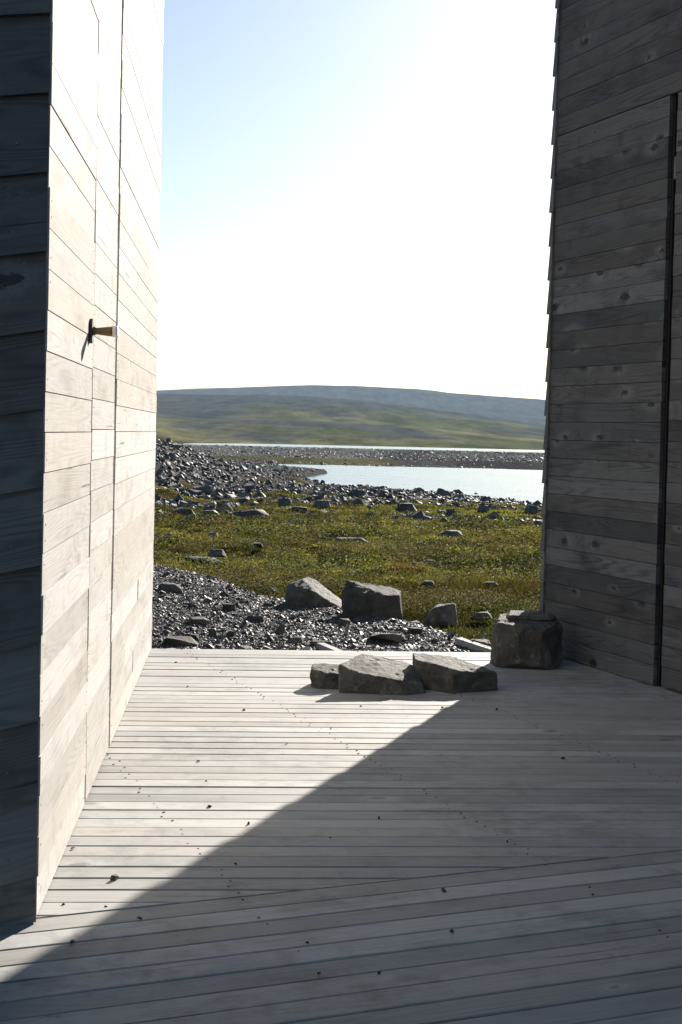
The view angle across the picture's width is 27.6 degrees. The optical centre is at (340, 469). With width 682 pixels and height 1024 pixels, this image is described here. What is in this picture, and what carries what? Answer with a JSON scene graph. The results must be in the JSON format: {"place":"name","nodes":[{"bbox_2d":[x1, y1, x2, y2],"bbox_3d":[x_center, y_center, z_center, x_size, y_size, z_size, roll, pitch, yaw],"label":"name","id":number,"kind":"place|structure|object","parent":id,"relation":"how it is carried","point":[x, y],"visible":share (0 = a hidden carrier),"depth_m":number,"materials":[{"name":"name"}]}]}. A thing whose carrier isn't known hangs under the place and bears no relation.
{"place":"outdoors","nodes":[
{"label":"outdoors","id":0,"kind":"place"},
{"bbox_2d":[151,563,489,651],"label":"gravel","id":1,"kind":"structure","parent":0,"point":[441,641],"depth_m":9.13,"materials":[{"name":"grey gravel"}]},
{"bbox_2d":[184,634,198,640],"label":"gravel slab","id":2,"kind":"object","parent":1,"relation":"on","point":[195,637],"depth_m":8.32,"materials":[{"name":"grey stone"}]},
{"bbox_2d":[223,603,235,610],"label":"gravel slab","id":3,"kind":"object","parent":1,"relation":"on","point":[229,606],"depth_m":9.71,"materials":[{"name":"grey stone"}]},
{"bbox_2d":[274,624,285,633],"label":"gravel slab","id":4,"kind":"object","parent":1,"relation":"on","point":[280,628],"depth_m":8.78,"materials":[{"name":"grey stone"}]},
{"bbox_2d":[310,639,331,646],"bbox_3d":[-0.123,1.044,8.274,0.147,0.050,0.083,1,2,0],"label":"gravel slab","id":5,"kind":"object","parent":1,"relation":"on","point":[313,642],"depth_m":8.26,"materials":[{"name":"grey stone"}]},
{"bbox_2d":[409,627,421,632],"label":"gravel slab","id":6,"kind":"object","parent":1,"relation":"on","point":[415,629],"depth_m":8.93,"materials":[{"name":"grey stone"}]},
{"bbox_2d":[139,385,545,651],"bbox_3d":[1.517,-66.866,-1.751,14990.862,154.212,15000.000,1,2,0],"label":"terrain","id":7,"kind":"structure","parent":0,"point":[342,415],"depth_m":848.95,"materials":[{"name":"green plant"}]},
{"bbox_2d":[158,581,182,592],"bbox_3d":[-1.273,0.886,10.378,0.201,0.089,0.114,1,2,0],"label":"gravel slab","id":8,"kind":"object","parent":7,"relation":"on","point":[169,587],"depth_m":10.33,"materials":[{"name":"grey stone"}]},
{"bbox_2d":[161,636,198,645],"bbox_3d":[-0.945,1.017,8.194,0.229,0.061,0.109,1,2,7],"label":"gravel slab","id":9,"kind":"object","parent":7,"relation":"on","point":[181,640],"depth_m":8.15,"materials":[{"name":"grey stone"}]},
{"bbox_2d":[170,508,194,516],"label":"boulder","id":10,"kind":"object","parent":7,"relation":"on","point":[185,512],"visible":0.48,"depth_m":39.92,"materials":[{"name":"grey stone"}]},
{"bbox_2d":[187,617,209,625],"bbox_3d":[-0.922,0.981,8.944,0.168,0.058,0.093,1,2,0],"label":"gravel slab","id":11,"kind":"object","parent":7,"relation":"on","point":[203,621],"depth_m":8.90,"materials":[{"name":"grey stone"}]},
{"bbox_2d":[182,556,223,562],"bbox_3d":[-1.722,1.133,17.387,0.544,0.074,0.264,1,2,0],"label":"meadow stone","id":12,"kind":"object","parent":7,"relation":"on","point":[195,558],"visible":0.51,"depth_m":17.33,"materials":[{"name":"grey stone"}]},
{"bbox_2d":[202,510,219,518],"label":"boulder","id":13,"kind":"object","parent":7,"relation":"on","point":[208,511],"visible":0.38,"depth_m":40.12,"materials":[{"name":"grey stone"}]},
{"bbox_2d":[208,630,216,635],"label":"gravel slab","id":14,"kind":"object","parent":7,"relation":"on","point":[212,632],"depth_m":8.49,"materials":[{"name":"grey stone"}]},
{"bbox_2d":[208,532,217,536],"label":"meadow stone","id":15,"kind":"object","parent":7,"relation":"on","point":[212,533],"visible":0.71,"depth_m":23.72,"materials":[{"name":"grey stone"}]},
{"bbox_2d":[207,549,226,556],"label":"meadow stone","id":16,"kind":"object","parent":7,"relation":"on","point":[216,552],"visible":0.94,"depth_m":17.72,"materials":[{"name":"grey stone"}]},
{"bbox_2d":[215,495,223,499],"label":"boulder","id":17,"kind":"object","parent":7,"relation":"on","point":[218,497],"visible":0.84,"depth_m":59.17,"materials":[{"name":"grey stone"}]},
{"bbox_2d":[238,497,248,501],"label":"boulder","id":18,"kind":"object","parent":7,"relation":"on","point":[245,499],"visible":0.87,"depth_m":57.10,"materials":[{"name":"grey stone"}]},
{"bbox_2d":[230,509,266,518],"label":"boulder","id":19,"kind":"object","parent":7,"relation":"on","point":[256,512],"visible":0.45,"depth_m":41.20,"materials":[{"name":"grey stone"}]},
{"bbox_2d":[246,616,264,621],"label":"gravel slab","id":20,"kind":"object","parent":7,"relation":"on","point":[259,618],"depth_m":9.32,"materials":[{"name":"grey stone"}]},
{"bbox_2d":[253,542,263,547],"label":"meadow stone","id":21,"kind":"object","parent":7,"relation":"on","point":[258,545],"visible":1,"depth_m":19.22,"materials":[{"name":"grey stone"}]},
{"bbox_2d":[278,498,291,505],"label":"boulder","id":22,"kind":"object","parent":7,"relation":"on","point":[285,501],"visible":0.84,"depth_m":53.66,"materials":[{"name":"grey stone"}]},
{"bbox_2d":[287,636,302,643],"bbox_3d":[-0.285,1.032,8.363,0.136,0.058,0.087,1,2,0],"label":"gravel slab","id":23,"kind":"object","parent":7,"relation":"on","point":[297,640],"depth_m":8.33,"materials":[{"name":"grey stone"}]},
{"bbox_2d":[291,506,307,512],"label":"boulder","id":24,"kind":"object","parent":7,"relation":"on","point":[303,508],"visible":0.56,"depth_m":44.31,"materials":[{"name":"grey stone"}]},
{"bbox_2d":[285,577,341,606],"bbox_3d":[-0.201,0.917,10.323,0.422,0.208,0.323,1,2,0],"label":"boulder","id":25,"kind":"object","parent":7,"relation":"on","point":[307,591],"visible":0.88,"depth_m":10.22,"materials":[{"name":"grey stone"}]},
{"bbox_2d":[313,500,330,506],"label":"boulder","id":26,"kind":"object","parent":7,"relation":"on","point":[321,503],"visible":0.79,"depth_m":52.47,"materials":[{"name":"grey stone"}]},
{"bbox_2d":[0,638,681,1023],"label":"deck","id":27,"kind":"structure","parent":7,"relation":"on","point":[456,792],"depth_m":3.93,"materials":[{"name":"grey wood"}]},
{"bbox_2d":[0,0,163,926],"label":"wooden cabin","id":28,"kind":"object","parent":27,"relation":"on","point":[80,123],"visible":1,"depth_m":3.85,"materials":[{"name":"wood"}]},
{"bbox_2d":[84,0,121,800],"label":"door","id":29,"kind":"structure","parent":28,"relation":"in","point":[103,330],"depth_m":4.70,"materials":[{"name":"wood"}]},
{"bbox_2d":[110,874,118,879],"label":"deck pebble","id":30,"kind":"object","parent":27,"relation":"on","point":[115,877],"visible":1,"depth_m":3.69,"materials":[{"name":"grey stone"}]},
{"bbox_2d":[310,663,338,688],"bbox_3d":[-0.065,0.986,6.590,0.165,0.110,0.191,1,2,0],"label":"deck rock","id":31,"kind":"object","parent":27,"relation":"on","point":[324,675],"visible":0.76,"depth_m":6.52,"materials":[{"name":"grey stone"}]},
{"bbox_2d":[338,654,424,694],"bbox_3d":[0.190,0.970,6.559,0.408,0.158,0.336,1,2,0],"label":"deck rock","id":32,"kind":"object","parent":27,"relation":"on","point":[365,674],"visible":0.98,"depth_m":6.43,"materials":[{"name":"grey stone"}]},
{"bbox_2d":[412,653,497,693],"bbox_3d":[0.543,0.970,6.635,0.402,0.165,0.351,1,2,0],"label":"deck rock","id":33,"kind":"object","parent":27,"relation":"on","point":[447,674],"visible":0.95,"depth_m":6.53,"materials":[{"name":"grey stone"}]},
{"bbox_2d":[490,613,563,669],"bbox_3d":[0.979,0.915,7.376,0.378,0.269,0.454,1,2,0],"label":"corner rock","id":34,"kind":"object","parent":27,"relation":"on","point":[528,644],"visible":0.92,"depth_m":7.20,"materials":[{"name":"grey stone"}]},
{"bbox_2d":[506,610,555,619],"bbox_3d":[1.013,0.779,7.409,0.268,0.041,0.192,1,2,0],"label":"top slab","id":35,"kind":"object","parent":34,"relation":"on","point":[527,615],"depth_m":7.34,"materials":[{"name":"grey stone"}]},
{"bbox_2d":[539,0,681,691],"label":"wooden cabin","id":36,"kind":"object","parent":27,"relation":"on","point":[610,582],"visible":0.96,"depth_m":7.11,"materials":[{"name":"wood"}]},
{"bbox_2d":[657,92,681,691],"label":"door","id":37,"kind":"structure","parent":36,"relation":"in","point":[669,663],"depth_m":6.64,"materials":[{"name":"wood"}]},
{"bbox_2d":[337,618,351,625],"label":"gravel slab","id":38,"kind":"object","parent":7,"relation":"on","point":[344,621],"depth_m":9.30,"materials":[{"name":"grey stone"}]},
{"bbox_2d":[153,502,541,641],"bbox_3d":[0.383,1.230,26.581,20.918,1.769,36.938,1,2,0],"label":"heath cover","id":39,"kind":"object","parent":7,"relation":"on","point":[397,534],"visible":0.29,"depth_m":18.24,"materials":[{"name":"green plant"}]},
{"bbox_2d":[153,460,542,642],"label":"tundra grass","id":40,"kind":"structure","parent":7,"relation":"on","point":[462,581],"depth_m":19.83,"materials":[{"name":"green plant"}]},
{"bbox_2d":[154,438,542,521],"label":"scree","id":41,"kind":"structure","parent":7,"relation":"on","point":[178,500],"depth_m":77.49,"materials":[{"name":"stone"}]},
{"bbox_2d":[333,537,367,542],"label":"meadow stone","id":42,"kind":"object","parent":7,"relation":"on","point":[354,539],"visible":0.35,"depth_m":23.46,"materials":[{"name":"grey stone"}]},
{"bbox_2d":[347,490,367,495],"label":"boulder","id":43,"kind":"object","parent":7,"relation":"on","point":[358,492],"visible":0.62,"depth_m":80.82,"materials":[{"name":"grey stone"}]},
{"bbox_2d":[181,443,543,468],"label":"shore rubble","id":44,"kind":"object","parent":7,"relation":"on","point":[356,456],"visible":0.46,"depth_m":325.41,"materials":[{"name":"stone"}]},
{"bbox_2d":[342,580,402,619],"bbox_3d":[0.220,0.933,9.834,0.432,0.276,0.295,1,2,0],"label":"boulder","id":45,"kind":"object","parent":7,"relation":"on","point":[359,599],"visible":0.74,"depth_m":9.74,"materials":[{"name":"grey stone"}]},
{"bbox_2d":[378,490,388,496],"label":"boulder","id":46,"kind":"object","parent":7,"relation":"on","point":[382,492],"visible":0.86,"depth_m":79.83,"materials":[{"name":"grey stone"}]},
{"bbox_2d":[368,633,401,642],"bbox_3d":[0.270,1.034,8.572,0.211,0.055,0.122,1,2,0],"label":"gravel slab","id":47,"kind":"object","parent":7,"relation":"on","point":[393,637],"depth_m":8.52,"materials":[{"name":"grey stone"}]},
{"bbox_2d":[395,503,416,511],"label":"boulder","id":48,"kind":"object","parent":7,"relation":"on","point":[405,506],"visible":0.66,"depth_m":50.94,"materials":[{"name":"grey stone"}]},
{"bbox_2d":[422,516,432,519],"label":"boulder","id":49,"kind":"object","parent":7,"relation":"on","point":[426,517],"visible":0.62,"depth_m":41.58,"materials":[{"name":"grey stone"}]},
{"bbox_2d":[422,580,435,585],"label":"meadow stone","id":50,"kind":"object","parent":7,"relation":"on","point":[427,582],"visible":0.91,"depth_m":12.54,"materials":[{"name":"grey stone"}]},
{"bbox_2d":[423,560,436,564],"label":"meadow stone","id":51,"kind":"object","parent":7,"relation":"on","point":[431,561],"visible":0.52,"depth_m":17.24,"materials":[{"name":"grey stone"}]},
{"bbox_2d":[423,603,457,625],"bbox_3d":[0.721,1.056,10.038,0.257,0.178,0.198,2,2,11],"label":"boulder","id":52,"kind":"object","parent":7,"relation":"on","point":[443,614],"visible":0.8,"depth_m":9.97,"materials":[{"name":"grey stone"}]},
{"bbox_2d":[438,530,462,536],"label":"meadow stone","id":53,"kind":"object","parent":7,"relation":"on","point":[449,532],"visible":0.88,"depth_m":26.48,"materials":[{"name":"grey stone"}]},
{"bbox_2d":[446,509,454,517],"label":"boulder","id":54,"kind":"object","parent":7,"relation":"on","point":[449,511],"visible":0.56,"depth_m":44.21,"materials":[{"name":"grey stone"}]},
{"bbox_2d":[470,639,490,646],"bbox_3d":[0.840,1.060,8.388,0.131,0.072,0.093,1,2,0],"label":"gravel slab","id":55,"kind":"object","parent":7,"relation":"on","point":[486,642],"depth_m":8.36,"materials":[{"name":"grey stone"}]},
{"bbox_2d":[470,611,491,620],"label":"meadow stone","id":56,"kind":"object","parent":7,"relation":"on","point":[480,616],"visible":0.92,"depth_m":10.01,"materials":[{"name":"grey stone"}]},
{"bbox_2d":[477,505,488,511],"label":"boulder","id":57,"kind":"object","parent":7,"relation":"on","point":[483,508],"visible":0.89,"depth_m":53.09,"materials":[{"name":"grey stone"}]},
{"bbox_2d":[483,581,497,585],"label":"meadow stone","id":58,"kind":"object","parent":7,"relation":"on","point":[486,584],"visible":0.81,"depth_m":13.55,"materials":[{"name":"grey stone"}]},
{"bbox_2d":[524,505,538,513],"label":"boulder","id":59,"kind":"object","parent":7,"relation":"on","point":[531,509],"visible":0.72,"depth_m":52.42,"materials":[{"name":"grey stone"}]},
{"bbox_2d":[534,520,542,526],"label":"boulder","id":60,"kind":"object","parent":7,"relation":"on","point":[536,522],"visible":0.4,"depth_m":39.87,"materials":[{"name":"grey stone"}]},
{"bbox_2d":[156,0,556,399],"label":"sky","id":61,"kind":"structure","parent":0,"point":[353,192],"materials":[{"name":"white"}]},
{"bbox_2d":[187,443,544,452],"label":"lake","id":62,"kind":"structure","parent":0,"point":[417,448],"depth_m":595.99,"materials":[{"name":"white liquid"}]},
{"bbox_2d":[279,464,543,502],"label":"lake","id":63,"kind":"structure","parent":0,"point":[520,485],"depth_m":188.15,"materials":[{"name":"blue liquid"}]}
]}

